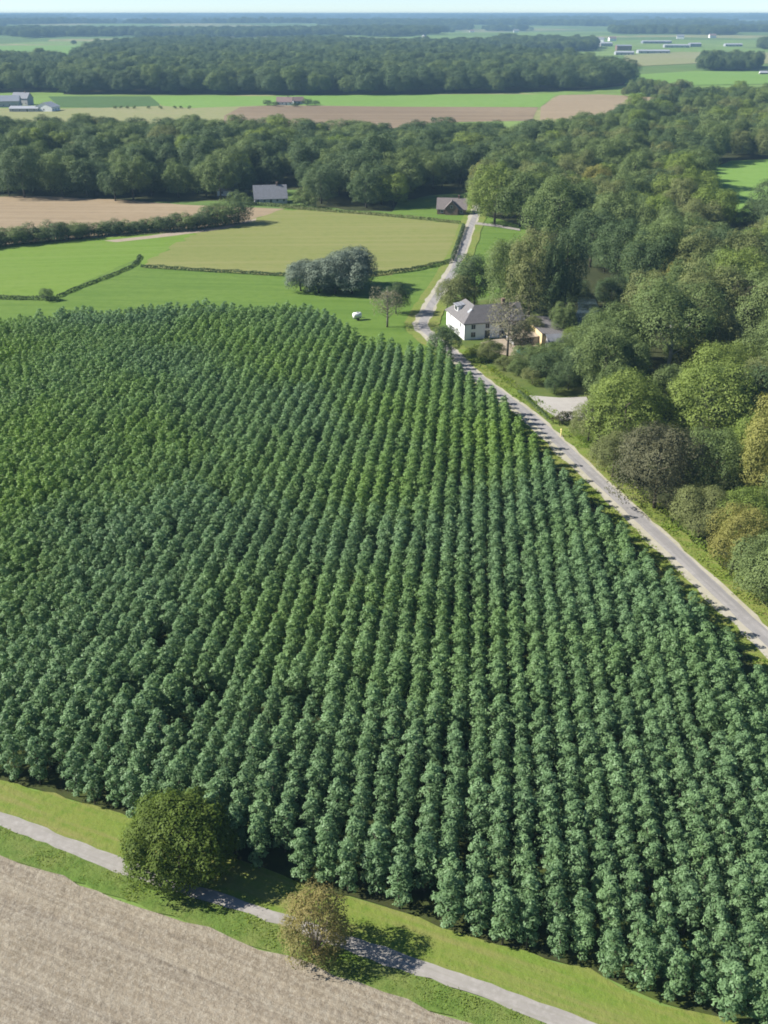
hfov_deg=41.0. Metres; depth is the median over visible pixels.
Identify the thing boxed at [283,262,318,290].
silver tree
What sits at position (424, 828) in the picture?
plantation tree
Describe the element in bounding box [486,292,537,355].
broadleaf tree
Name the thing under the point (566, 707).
plantation tree
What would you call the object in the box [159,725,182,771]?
plantation tree
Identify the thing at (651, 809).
plantation tree
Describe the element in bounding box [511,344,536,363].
broadleaf tree
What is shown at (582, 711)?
plantation tree
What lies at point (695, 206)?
broadleaf tree
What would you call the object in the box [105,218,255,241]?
sandy path
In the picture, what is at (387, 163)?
broadleaf tree
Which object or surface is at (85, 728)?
plantation tree
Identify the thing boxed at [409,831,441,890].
plantation tree
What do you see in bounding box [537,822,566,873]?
plantation tree
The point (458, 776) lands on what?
plantation tree
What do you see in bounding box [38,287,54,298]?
hedge bush
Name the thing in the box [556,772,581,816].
plantation tree
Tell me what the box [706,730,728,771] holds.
plantation tree
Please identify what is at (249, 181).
broadleaf tree
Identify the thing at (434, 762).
plantation tree
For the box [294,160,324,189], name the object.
broadleaf tree
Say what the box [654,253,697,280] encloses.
broadleaf tree
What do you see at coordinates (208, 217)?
hedge bush
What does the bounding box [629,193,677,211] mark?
broadleaf tree
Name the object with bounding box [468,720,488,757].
plantation tree
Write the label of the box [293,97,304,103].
red barn
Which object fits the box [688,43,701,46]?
works shed
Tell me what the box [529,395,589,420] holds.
driveway
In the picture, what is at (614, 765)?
plantation tree
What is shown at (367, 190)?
broadleaf tree
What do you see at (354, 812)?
plantation tree
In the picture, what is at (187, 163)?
broadleaf tree
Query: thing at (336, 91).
wood floor
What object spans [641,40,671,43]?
works shed
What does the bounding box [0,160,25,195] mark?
broadleaf tree
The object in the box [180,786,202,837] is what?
plantation tree
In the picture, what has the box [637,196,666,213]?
broadleaf tree
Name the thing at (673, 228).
broadleaf tree
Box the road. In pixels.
[418,206,767,646]
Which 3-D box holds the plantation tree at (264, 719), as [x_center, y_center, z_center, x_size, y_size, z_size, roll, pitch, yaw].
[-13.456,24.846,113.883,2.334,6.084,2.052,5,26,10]
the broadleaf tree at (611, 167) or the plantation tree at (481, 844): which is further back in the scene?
the broadleaf tree at (611, 167)
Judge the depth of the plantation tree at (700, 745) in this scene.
109.55 m
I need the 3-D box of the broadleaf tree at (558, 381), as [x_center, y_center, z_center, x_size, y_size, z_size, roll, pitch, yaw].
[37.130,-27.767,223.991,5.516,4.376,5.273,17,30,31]
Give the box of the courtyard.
[482,337,537,355]
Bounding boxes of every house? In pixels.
[12,91,33,104]
[253,182,287,203]
[436,195,467,214]
[445,298,524,339]
[608,36,616,40]
[708,34,716,37]
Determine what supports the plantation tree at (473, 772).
on the plantation ground at (422, 904)
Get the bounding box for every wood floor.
[0,84,60,91]
[64,79,626,94]
[488,149,767,604]
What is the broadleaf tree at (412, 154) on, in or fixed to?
on the belt floor at (341, 201)
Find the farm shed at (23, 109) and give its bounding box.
[8,106,38,111]
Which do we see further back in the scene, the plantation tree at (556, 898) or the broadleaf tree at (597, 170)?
the broadleaf tree at (597, 170)
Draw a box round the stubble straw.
[1,884,440,1023]
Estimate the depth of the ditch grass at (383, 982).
93.26 m
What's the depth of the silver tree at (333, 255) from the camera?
311.95 m
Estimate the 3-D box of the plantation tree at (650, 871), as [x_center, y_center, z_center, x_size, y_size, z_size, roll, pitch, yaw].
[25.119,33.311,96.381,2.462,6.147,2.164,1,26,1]
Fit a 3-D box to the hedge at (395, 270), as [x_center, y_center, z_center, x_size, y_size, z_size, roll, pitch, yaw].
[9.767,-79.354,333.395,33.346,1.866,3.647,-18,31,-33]
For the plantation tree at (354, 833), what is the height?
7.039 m
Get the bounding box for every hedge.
[0,215,244,246]
[0,295,60,300]
[56,254,141,296]
[121,230,187,236]
[140,264,285,276]
[244,202,304,208]
[279,205,460,223]
[371,258,451,275]
[450,224,465,260]
[464,343,502,354]
[472,355,501,364]
[509,356,550,372]
[518,390,549,418]
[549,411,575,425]
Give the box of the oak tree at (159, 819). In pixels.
[117,786,240,902]
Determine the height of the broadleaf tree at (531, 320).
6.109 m
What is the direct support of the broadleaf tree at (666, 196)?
on the wood floor at (657, 358)
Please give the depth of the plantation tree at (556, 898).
90.65 m
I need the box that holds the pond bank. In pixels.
[521,255,651,343]
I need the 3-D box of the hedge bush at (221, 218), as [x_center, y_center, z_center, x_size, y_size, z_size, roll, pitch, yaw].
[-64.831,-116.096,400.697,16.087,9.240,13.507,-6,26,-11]
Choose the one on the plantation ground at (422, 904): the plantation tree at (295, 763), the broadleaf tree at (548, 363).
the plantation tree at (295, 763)
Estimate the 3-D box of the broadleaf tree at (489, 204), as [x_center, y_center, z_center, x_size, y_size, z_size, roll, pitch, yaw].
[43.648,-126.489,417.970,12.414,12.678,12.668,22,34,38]
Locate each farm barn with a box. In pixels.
[0,95,21,106]
[35,101,59,111]
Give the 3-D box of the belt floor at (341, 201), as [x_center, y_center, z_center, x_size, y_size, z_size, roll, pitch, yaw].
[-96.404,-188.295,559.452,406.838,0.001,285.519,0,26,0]
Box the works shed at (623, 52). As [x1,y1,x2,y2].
[614,51,633,54]
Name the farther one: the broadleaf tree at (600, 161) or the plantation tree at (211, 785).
the broadleaf tree at (600, 161)
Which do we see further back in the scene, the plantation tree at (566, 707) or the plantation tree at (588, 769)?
the plantation tree at (566, 707)
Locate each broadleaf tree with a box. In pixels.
[0,146,44,197]
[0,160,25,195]
[31,153,65,191]
[36,150,84,195]
[60,158,75,184]
[65,158,102,195]
[76,161,111,195]
[83,157,103,183]
[90,161,111,192]
[95,166,130,200]
[106,148,130,169]
[107,154,153,199]
[120,158,152,194]
[123,144,157,192]
[124,143,156,164]
[134,162,164,195]
[154,157,184,192]
[161,161,191,197]
[176,135,216,168]
[180,156,198,187]
[184,154,211,192]
[187,162,221,196]
[195,154,240,198]
[208,144,253,185]
[220,161,258,193]
[228,153,256,181]
[232,144,259,173]
[250,140,278,183]
[255,154,286,184]
[288,134,329,172]
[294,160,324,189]
[300,164,345,203]
[301,167,327,195]
[315,146,342,162]
[322,153,345,193]
[323,151,350,194]
[325,154,364,199]
[337,140,361,154]
[340,146,386,187]
[346,169,386,207]
[347,160,379,195]
[348,164,372,202]
[357,159,399,204]
[359,131,396,163]
[369,286,403,326]
[370,146,404,161]
[371,172,409,206]
[379,159,396,195]
[381,144,427,194]
[381,281,410,313]
[383,157,425,198]
[412,146,434,181]
[420,154,449,189]
[427,156,459,186]
[428,323,463,357]
[434,273,480,306]
[441,146,478,183]
[450,253,494,303]
[464,160,523,223]
[465,157,499,191]
[465,173,496,195]
[467,141,491,165]
[474,339,507,361]
[475,155,503,176]
[475,186,501,216]
[483,235,534,303]
[486,239,543,296]
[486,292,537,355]
[488,146,519,161]
[492,168,546,226]
[494,355,514,369]
[497,153,521,180]
[500,159,530,179]
[501,223,563,315]
[505,320,534,346]
[505,357,530,375]
[511,141,540,159]
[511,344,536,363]
[515,150,539,163]
[515,173,553,218]
[517,173,594,237]
[520,367,545,384]
[521,160,551,182]
[522,315,545,331]
[522,343,549,363]
[526,163,569,195]
[527,349,564,379]
[531,154,554,163]
[533,157,559,174]
[535,194,578,236]
[535,238,571,319]
[536,337,576,361]
[543,375,566,393]
[544,156,564,169]
[548,227,589,304]
[548,300,578,330]
[549,359,585,389]
[550,168,581,181]
[552,172,583,191]
[555,186,600,230]
[555,345,590,381]
[556,157,591,178]
[557,148,596,175]
[560,325,590,344]
[562,279,592,306]
[565,174,593,194]
[566,205,617,266]
[567,325,595,346]
[568,399,612,440]
[571,206,610,242]
[574,344,609,373]
[578,180,600,194]
[579,367,673,450]
[580,157,614,174]
[581,163,615,184]
[581,306,621,326]
[583,189,644,231]
[586,429,638,476]
[587,174,609,184]
[587,217,639,255]
[588,176,605,186]
[591,215,645,278]
[592,162,619,178]
[593,274,629,308]
[596,178,633,206]
[603,202,648,259]
[604,418,712,508]
[608,168,655,196]
[608,218,635,266]
[610,335,654,382]
[615,151,652,178]
[615,184,642,204]
[617,160,655,176]
[617,217,692,286]
[619,229,678,284]
[620,268,672,346]
[625,271,730,370]
[628,190,655,202]
[629,168,654,191]
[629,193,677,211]
[633,201,688,226]
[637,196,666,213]
[640,168,677,195]
[643,193,674,219]
[646,217,686,261]
[647,159,662,168]
[648,164,685,189]
[649,172,691,196]
[654,210,706,231]
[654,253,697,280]
[655,155,673,167]
[656,190,677,203]
[661,177,704,208]
[661,336,696,365]
[661,358,762,447]
[662,152,699,180]
[664,229,729,272]
[664,257,714,292]
[667,482,735,538]
[670,425,752,504]
[671,152,706,172]
[677,197,730,222]
[678,199,721,223]
[679,154,718,187]
[679,224,722,243]
[680,244,742,288]
[681,166,724,199]
[686,216,712,229]
[700,208,723,229]
[703,263,767,337]
[704,221,737,234]
[704,500,767,569]
[719,279,767,338]
[720,229,767,276]
[721,209,746,230]
[722,411,765,480]
[729,227,755,238]
[738,391,767,518]
[739,198,763,227]
[739,450,767,497]
[740,227,767,259]
[740,545,767,588]
[741,351,767,381]
[749,219,766,230]
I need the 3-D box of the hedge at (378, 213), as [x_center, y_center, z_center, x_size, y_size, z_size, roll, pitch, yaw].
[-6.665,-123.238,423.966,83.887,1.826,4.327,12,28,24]
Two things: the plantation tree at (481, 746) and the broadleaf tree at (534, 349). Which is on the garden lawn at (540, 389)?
the broadleaf tree at (534, 349)
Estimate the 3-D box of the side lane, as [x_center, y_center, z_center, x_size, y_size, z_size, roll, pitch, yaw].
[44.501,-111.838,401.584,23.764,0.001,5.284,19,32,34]
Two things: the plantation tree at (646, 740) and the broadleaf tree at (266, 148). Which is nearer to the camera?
the plantation tree at (646, 740)
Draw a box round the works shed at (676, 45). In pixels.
[663,44,689,47]
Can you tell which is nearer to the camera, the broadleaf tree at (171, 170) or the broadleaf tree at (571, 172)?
the broadleaf tree at (571, 172)
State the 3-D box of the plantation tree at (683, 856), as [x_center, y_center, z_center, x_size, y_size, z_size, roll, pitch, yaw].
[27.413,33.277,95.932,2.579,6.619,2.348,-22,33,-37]
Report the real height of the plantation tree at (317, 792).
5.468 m
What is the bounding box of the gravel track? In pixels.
[0,812,595,1023]
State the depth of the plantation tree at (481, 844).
95.09 m
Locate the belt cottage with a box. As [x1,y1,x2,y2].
[216,183,237,195]
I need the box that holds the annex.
[504,315,564,344]
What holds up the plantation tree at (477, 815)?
on the plantation ground at (422, 904)
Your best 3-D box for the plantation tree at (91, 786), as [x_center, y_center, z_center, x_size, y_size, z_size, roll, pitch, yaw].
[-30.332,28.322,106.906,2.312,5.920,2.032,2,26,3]
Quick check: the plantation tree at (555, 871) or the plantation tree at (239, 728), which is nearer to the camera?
the plantation tree at (555, 871)
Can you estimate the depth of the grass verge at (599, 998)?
92.36 m
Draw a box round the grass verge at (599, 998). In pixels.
[0,780,739,1023]
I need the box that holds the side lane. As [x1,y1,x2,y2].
[475,222,519,230]
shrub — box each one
[226,190,247,201]
[240,197,253,203]
[291,186,310,206]
[301,194,316,207]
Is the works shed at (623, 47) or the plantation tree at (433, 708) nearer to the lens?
the plantation tree at (433, 708)
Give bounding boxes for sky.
[0,0,767,15]
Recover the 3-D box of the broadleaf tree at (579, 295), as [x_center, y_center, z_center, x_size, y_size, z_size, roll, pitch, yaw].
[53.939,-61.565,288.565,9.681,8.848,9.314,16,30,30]
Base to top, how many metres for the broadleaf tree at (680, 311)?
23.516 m
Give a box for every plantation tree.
[0,734,24,780]
[25,736,47,784]
[35,724,59,767]
[51,730,71,772]
[60,749,85,796]
[71,734,94,771]
[76,719,97,764]
[81,760,103,804]
[89,740,112,786]
[97,724,117,764]
[98,706,124,754]
[103,764,125,807]
[107,741,130,786]
[119,709,149,756]
[119,726,140,768]
[119,769,143,817]
[125,750,149,796]
[133,737,157,782]
[139,722,164,763]
[140,776,157,812]
[146,707,173,750]
[150,758,169,792]
[157,746,176,782]
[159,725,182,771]
[159,783,173,832]
[163,758,189,810]
[170,718,190,755]
[170,744,198,790]
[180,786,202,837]
[184,739,200,777]
[186,722,208,762]
[190,766,208,807]
[193,707,210,743]
[194,752,217,791]
[199,740,219,778]
[199,792,222,842]
[203,775,230,813]
[205,726,224,764]
[214,716,230,754]
[214,766,234,805]
[215,698,235,730]
[215,748,237,796]
[221,727,246,780]
[222,803,246,853]
[227,789,251,834]
[228,720,251,761]
[230,768,257,817]
[233,709,252,746]
[238,694,257,732]
[239,755,260,804]
[241,732,266,780]
[246,813,271,867]
[247,722,267,770]
[248,798,272,843]
[251,779,280,826]
[254,713,270,751]
[254,757,284,806]
[262,702,277,736]
[262,750,285,789]
[266,725,292,774]
[270,803,295,851]
[274,716,295,759]
[278,785,299,833]
[279,695,302,729]
[279,710,296,750]
[281,750,309,796]
[282,770,306,812]
[288,827,315,881]
[292,719,315,760]
[295,740,311,780]
[299,796,322,843]
[302,695,321,730]
[302,713,318,754]
[302,759,330,806]
[304,787,325,824]
[306,747,333,785]
[312,710,339,758]
[313,734,334,770]
[313,831,340,884]
[315,814,342,862]
[320,695,343,745]
[322,691,341,729]
[322,777,353,826]
[323,800,345,840]
[328,750,353,793]
[330,729,353,773]
[330,763,351,800]
[334,837,359,892]
[335,712,362,758]
[341,700,362,747]
[342,690,362,728]
[343,816,366,870]
[346,785,374,832]
[346,804,369,848]
[348,750,374,794]
[352,774,373,814]
[353,736,377,778]
[354,719,381,766]
[360,687,389,733]
[360,821,392,877]
[360,839,391,894]
[361,708,382,749]
[362,681,382,720]
[369,813,393,847]
[371,775,397,818]
[373,752,399,803]
[376,802,393,838]
[377,725,405,771]
[377,745,397,780]
[379,692,406,742]
[381,709,404,751]
[385,854,414,908]
[386,685,404,718]
[388,814,414,858]
[388,839,415,882]
[395,781,417,823]
[395,809,413,843]
[396,766,419,807]
[397,751,420,792]
[398,729,427,781]
[401,699,424,749]
[404,717,427,759]
[409,694,425,725]
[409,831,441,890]
[415,762,447,811]
[415,803,441,852]
[415,824,436,866]
[420,792,439,831]
[422,689,449,737]
[422,702,447,750]
[422,725,443,764]
[422,742,443,772]
[424,759,442,798]
[430,870,466,929]
[435,852,466,907]
[436,819,460,856]
[437,782,466,825]
[437,833,459,875]
[440,794,471,844]
[443,728,466,777]
[443,745,469,788]
[444,701,469,747]
[444,720,464,756]
[445,767,469,810]
[447,688,469,728]
[462,706,490,750]
[462,852,490,908]
[463,766,485,810]
[463,777,495,832]
[463,834,491,884]
[463,874,493,936]
[465,803,490,848]
[467,689,490,730]
[467,736,490,775]
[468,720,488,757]
[468,751,488,792]
[484,785,514,835]
[484,807,512,857]
[485,693,514,740]
[486,715,511,760]
[486,738,508,783]
[487,823,514,875]
[488,885,520,945]
[489,695,506,728]
[489,730,511,765]
[489,875,513,919]
[490,760,512,803]
[490,856,510,895]
[492,775,514,819]
[507,699,531,745]
[509,690,531,731]
[509,744,533,789]
[509,850,540,906]
[510,737,531,766]
[510,788,538,839]
[510,814,533,852]
[511,764,535,810]
[511,833,536,882]
[512,719,530,759]
[512,780,536,819]
[512,873,544,929]
[516,898,543,947]
[528,707,553,754]
[529,734,550,779]
[530,725,556,764]
[532,699,548,733]
[532,754,553,798]
[534,768,561,818]
[534,801,562,846]
[536,783,559,824]
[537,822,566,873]
[537,837,571,890]
[539,859,568,911]
[541,884,571,936]
[549,710,575,752]
[550,698,571,733]
[552,720,576,771]
[553,741,582,786]
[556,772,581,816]
[557,757,583,801]
[557,788,578,829]
[561,799,591,849]
[563,842,592,894]
[564,829,589,869]
[565,865,589,910]
[565,887,596,935]
[573,708,593,746]
[575,718,598,766]
[575,730,603,777]
[579,753,602,798]
[579,767,607,810]
[583,797,610,848]
[584,783,605,829]
[584,818,611,869]
[588,840,619,886]
[590,863,617,911]
[592,697,615,742]
[594,708,616,755]
[595,874,624,925]
[596,734,618,766]
[599,741,625,785]
[599,905,624,947]
[602,753,628,799]
[604,768,632,822]
[606,790,634,839]
[607,825,635,876]
[610,802,635,855]
[615,707,636,748]
[617,852,639,895]
[619,723,637,762]
[620,870,647,915]
[620,892,648,940]
[621,735,646,778]
[623,749,650,797]
[623,911,658,965]
[629,768,650,806]
[630,781,652,833]
[631,795,659,846]
[633,819,660,864]
[636,707,661,750]
[639,841,665,889]
[640,722,665,766]
[644,739,667,781]
[645,754,671,799]
[647,876,674,922]
[650,768,673,816]
[651,900,677,954]
[655,925,684,979]
[656,796,676,831]
[657,810,681,851]
[659,819,685,871]
[662,720,680,760]
[662,736,685,777]
[663,841,690,887]
[667,747,691,790]
[670,865,699,906]
[672,759,693,808]
[672,881,702,934]
[674,779,698,826]
[678,788,708,841]
[681,814,710,864]
[684,725,703,761]
[686,930,712,980]
[688,737,707,774]
[688,831,716,878]
[691,748,711,792]
[694,857,722,903]
[699,773,719,815]
[699,873,723,918]
[700,896,730,945]
[701,787,724,829]
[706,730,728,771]
[706,921,740,970]
[707,803,727,846]
[710,746,735,784]
[710,819,738,866]
[711,754,739,803]
[714,943,745,994]
[716,843,737,886]
[722,779,743,820]
[722,858,754,910]
[725,873,757,929]
[728,730,753,769]
[728,798,749,840]
[731,812,759,857]
[733,907,758,949]
[734,743,759,784]
[737,762,762,803]
[737,921,767,972]
[739,828,763,876]
[742,777,766,817]
[743,849,767,895]
[745,945,767,996]
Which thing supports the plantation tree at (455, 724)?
on the plantation ground at (422, 904)
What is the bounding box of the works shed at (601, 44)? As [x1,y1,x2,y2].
[598,42,612,46]
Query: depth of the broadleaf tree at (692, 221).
321.15 m
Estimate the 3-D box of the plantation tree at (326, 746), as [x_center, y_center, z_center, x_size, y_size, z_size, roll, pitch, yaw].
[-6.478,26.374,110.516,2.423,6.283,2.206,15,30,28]
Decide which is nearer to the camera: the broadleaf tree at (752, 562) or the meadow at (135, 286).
the broadleaf tree at (752, 562)
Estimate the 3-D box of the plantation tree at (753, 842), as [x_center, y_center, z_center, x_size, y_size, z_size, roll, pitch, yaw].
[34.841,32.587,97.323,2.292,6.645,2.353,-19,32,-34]
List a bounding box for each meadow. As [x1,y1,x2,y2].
[0,208,526,369]
[0,225,223,296]
[142,209,458,276]
[625,71,767,84]
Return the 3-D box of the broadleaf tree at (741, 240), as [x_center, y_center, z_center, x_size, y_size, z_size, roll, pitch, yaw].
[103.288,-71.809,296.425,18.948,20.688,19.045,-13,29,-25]
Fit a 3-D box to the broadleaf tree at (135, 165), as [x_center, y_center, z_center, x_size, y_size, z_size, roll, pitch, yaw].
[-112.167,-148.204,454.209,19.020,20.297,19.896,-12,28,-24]
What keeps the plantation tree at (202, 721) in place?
on the plantation ground at (422, 904)
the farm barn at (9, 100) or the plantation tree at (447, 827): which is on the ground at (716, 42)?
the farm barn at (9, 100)
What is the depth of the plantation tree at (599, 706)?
114.34 m
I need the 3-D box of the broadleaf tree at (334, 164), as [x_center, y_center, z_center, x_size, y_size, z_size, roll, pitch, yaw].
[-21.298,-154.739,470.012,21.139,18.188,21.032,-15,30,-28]
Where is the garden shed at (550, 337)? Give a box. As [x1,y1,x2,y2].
[545,333,570,349]
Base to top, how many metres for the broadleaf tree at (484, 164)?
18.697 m
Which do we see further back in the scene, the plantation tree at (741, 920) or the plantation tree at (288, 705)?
the plantation tree at (288, 705)
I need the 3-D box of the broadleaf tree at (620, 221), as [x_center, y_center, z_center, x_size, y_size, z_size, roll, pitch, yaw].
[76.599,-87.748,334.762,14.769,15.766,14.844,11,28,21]
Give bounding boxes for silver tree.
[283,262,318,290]
[289,258,311,280]
[302,261,340,292]
[311,256,332,265]
[317,255,358,293]
[325,249,350,282]
[328,248,369,293]
[335,244,371,276]
[350,248,378,288]
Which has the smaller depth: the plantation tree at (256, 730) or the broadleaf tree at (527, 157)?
the plantation tree at (256, 730)
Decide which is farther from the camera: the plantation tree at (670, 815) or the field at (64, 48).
the field at (64, 48)
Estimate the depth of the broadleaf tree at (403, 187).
436.17 m
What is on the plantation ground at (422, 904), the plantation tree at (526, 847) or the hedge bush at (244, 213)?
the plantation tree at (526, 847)
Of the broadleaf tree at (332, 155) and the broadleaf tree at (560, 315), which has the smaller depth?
the broadleaf tree at (560, 315)
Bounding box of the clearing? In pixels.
[708,159,767,220]
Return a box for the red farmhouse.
[276,95,292,104]
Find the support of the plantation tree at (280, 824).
on the plantation ground at (422, 904)
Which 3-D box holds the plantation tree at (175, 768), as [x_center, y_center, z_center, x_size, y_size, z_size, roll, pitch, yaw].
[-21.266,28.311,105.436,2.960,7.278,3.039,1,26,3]
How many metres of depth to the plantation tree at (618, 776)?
103.14 m
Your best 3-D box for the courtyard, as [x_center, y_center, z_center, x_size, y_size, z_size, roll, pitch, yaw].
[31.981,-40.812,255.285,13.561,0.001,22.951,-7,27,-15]
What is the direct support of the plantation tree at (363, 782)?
on the plantation ground at (422, 904)
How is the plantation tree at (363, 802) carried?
on the plantation ground at (422, 904)
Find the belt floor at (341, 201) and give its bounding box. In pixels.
[0,165,471,211]
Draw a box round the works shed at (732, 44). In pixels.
[723,43,742,45]
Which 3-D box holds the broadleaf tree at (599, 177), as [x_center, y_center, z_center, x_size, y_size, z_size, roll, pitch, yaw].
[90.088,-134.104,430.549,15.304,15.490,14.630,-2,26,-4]
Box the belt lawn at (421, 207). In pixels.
[391,197,463,221]
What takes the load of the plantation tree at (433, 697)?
on the plantation ground at (422, 904)
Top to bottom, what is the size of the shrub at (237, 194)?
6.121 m
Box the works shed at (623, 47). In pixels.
[615,45,631,50]
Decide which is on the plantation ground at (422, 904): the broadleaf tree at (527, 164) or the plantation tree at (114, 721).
the plantation tree at (114, 721)
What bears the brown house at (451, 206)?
on the belt lawn at (421, 207)
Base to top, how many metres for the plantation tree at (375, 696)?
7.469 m
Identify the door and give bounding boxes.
[485,330,489,338]
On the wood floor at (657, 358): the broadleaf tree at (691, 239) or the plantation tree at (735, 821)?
the broadleaf tree at (691, 239)
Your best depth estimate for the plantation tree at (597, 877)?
93.23 m
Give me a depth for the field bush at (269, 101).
925.70 m
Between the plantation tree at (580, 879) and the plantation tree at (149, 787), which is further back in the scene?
the plantation tree at (149, 787)
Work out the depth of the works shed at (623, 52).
2060.00 m
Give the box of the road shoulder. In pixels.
[412,205,767,658]
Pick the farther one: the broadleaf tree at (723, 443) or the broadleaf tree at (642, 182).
the broadleaf tree at (642, 182)
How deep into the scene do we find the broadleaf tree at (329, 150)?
479.51 m
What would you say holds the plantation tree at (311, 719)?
on the plantation ground at (422, 904)
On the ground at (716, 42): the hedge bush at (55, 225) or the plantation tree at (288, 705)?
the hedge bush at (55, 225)
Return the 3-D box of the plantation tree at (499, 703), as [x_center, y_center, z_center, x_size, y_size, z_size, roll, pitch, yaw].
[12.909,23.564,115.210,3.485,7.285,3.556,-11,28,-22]
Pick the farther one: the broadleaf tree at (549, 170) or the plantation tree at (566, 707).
the broadleaf tree at (549, 170)
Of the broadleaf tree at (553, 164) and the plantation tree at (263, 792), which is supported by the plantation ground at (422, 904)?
the plantation tree at (263, 792)
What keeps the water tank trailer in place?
on the meadow at (135, 286)
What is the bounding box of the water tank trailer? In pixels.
[352,312,364,320]
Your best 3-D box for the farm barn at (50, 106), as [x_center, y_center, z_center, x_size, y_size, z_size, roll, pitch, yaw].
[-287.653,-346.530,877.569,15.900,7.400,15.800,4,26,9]
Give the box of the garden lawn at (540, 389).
[452,298,596,444]
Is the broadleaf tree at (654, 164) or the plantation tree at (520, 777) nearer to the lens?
the plantation tree at (520, 777)
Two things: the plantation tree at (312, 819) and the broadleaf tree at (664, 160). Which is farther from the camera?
the broadleaf tree at (664, 160)
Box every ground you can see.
[0,16,767,1021]
[0,326,767,1023]
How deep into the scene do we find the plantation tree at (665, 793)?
104.16 m
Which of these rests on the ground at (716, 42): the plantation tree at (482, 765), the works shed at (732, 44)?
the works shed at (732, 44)
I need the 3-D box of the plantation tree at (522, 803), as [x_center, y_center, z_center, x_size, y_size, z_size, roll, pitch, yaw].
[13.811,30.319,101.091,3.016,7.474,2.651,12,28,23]
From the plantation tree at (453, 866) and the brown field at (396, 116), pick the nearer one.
the plantation tree at (453, 866)
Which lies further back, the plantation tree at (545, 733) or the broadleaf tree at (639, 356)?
the broadleaf tree at (639, 356)
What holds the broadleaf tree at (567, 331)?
on the pond bank
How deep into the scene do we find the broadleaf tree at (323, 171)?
442.80 m
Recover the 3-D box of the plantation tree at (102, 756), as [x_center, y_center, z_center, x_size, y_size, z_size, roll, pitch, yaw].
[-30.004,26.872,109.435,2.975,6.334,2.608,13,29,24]
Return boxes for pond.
[576,297,599,330]
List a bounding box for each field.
[0,45,80,53]
[0,106,249,123]
[0,196,281,243]
[0,855,470,1023]
[48,96,159,107]
[151,96,275,107]
[224,105,537,129]
[276,94,556,106]
[540,94,655,119]
[624,52,767,65]
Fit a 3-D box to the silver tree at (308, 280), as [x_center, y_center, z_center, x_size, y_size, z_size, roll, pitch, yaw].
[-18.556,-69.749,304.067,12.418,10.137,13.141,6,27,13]
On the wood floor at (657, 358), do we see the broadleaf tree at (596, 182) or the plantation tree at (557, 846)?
the broadleaf tree at (596, 182)
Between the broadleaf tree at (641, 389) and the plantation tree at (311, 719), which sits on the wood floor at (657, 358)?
the broadleaf tree at (641, 389)
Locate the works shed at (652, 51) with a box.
[636,50,669,52]
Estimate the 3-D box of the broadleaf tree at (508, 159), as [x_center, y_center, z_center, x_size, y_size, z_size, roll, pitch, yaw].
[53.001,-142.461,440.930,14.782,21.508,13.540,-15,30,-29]
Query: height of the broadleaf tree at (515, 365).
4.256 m
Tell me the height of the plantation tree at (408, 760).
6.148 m
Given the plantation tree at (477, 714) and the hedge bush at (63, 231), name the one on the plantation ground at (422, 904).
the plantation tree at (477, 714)
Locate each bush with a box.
[0,225,19,244]
[1,225,29,244]
[14,230,29,243]
[17,221,42,243]
[30,227,52,241]
[33,225,52,240]
[37,219,68,240]
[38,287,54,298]
[51,224,72,240]
[56,220,83,239]
[66,222,90,236]
[75,222,95,236]
[89,220,112,235]
[101,217,123,233]
[113,219,137,233]
[131,220,146,232]
[139,216,162,231]
[149,220,166,230]
[152,215,171,228]
[163,212,180,230]
[169,210,194,229]
[179,215,199,227]
[184,213,209,226]
[191,207,218,226]
[198,202,233,226]
[206,197,244,224]
[223,196,253,221]
[262,99,271,104]
[277,877,353,972]
[301,98,312,104]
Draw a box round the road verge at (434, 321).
[404,203,767,674]
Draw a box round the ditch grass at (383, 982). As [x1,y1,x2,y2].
[0,826,545,1023]
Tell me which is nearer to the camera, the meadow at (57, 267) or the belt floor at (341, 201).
the meadow at (57, 267)
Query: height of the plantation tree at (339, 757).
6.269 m
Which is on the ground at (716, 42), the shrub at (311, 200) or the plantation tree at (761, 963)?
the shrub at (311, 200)
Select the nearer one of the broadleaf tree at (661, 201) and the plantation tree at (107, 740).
the plantation tree at (107, 740)
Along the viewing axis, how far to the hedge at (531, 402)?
216.79 m

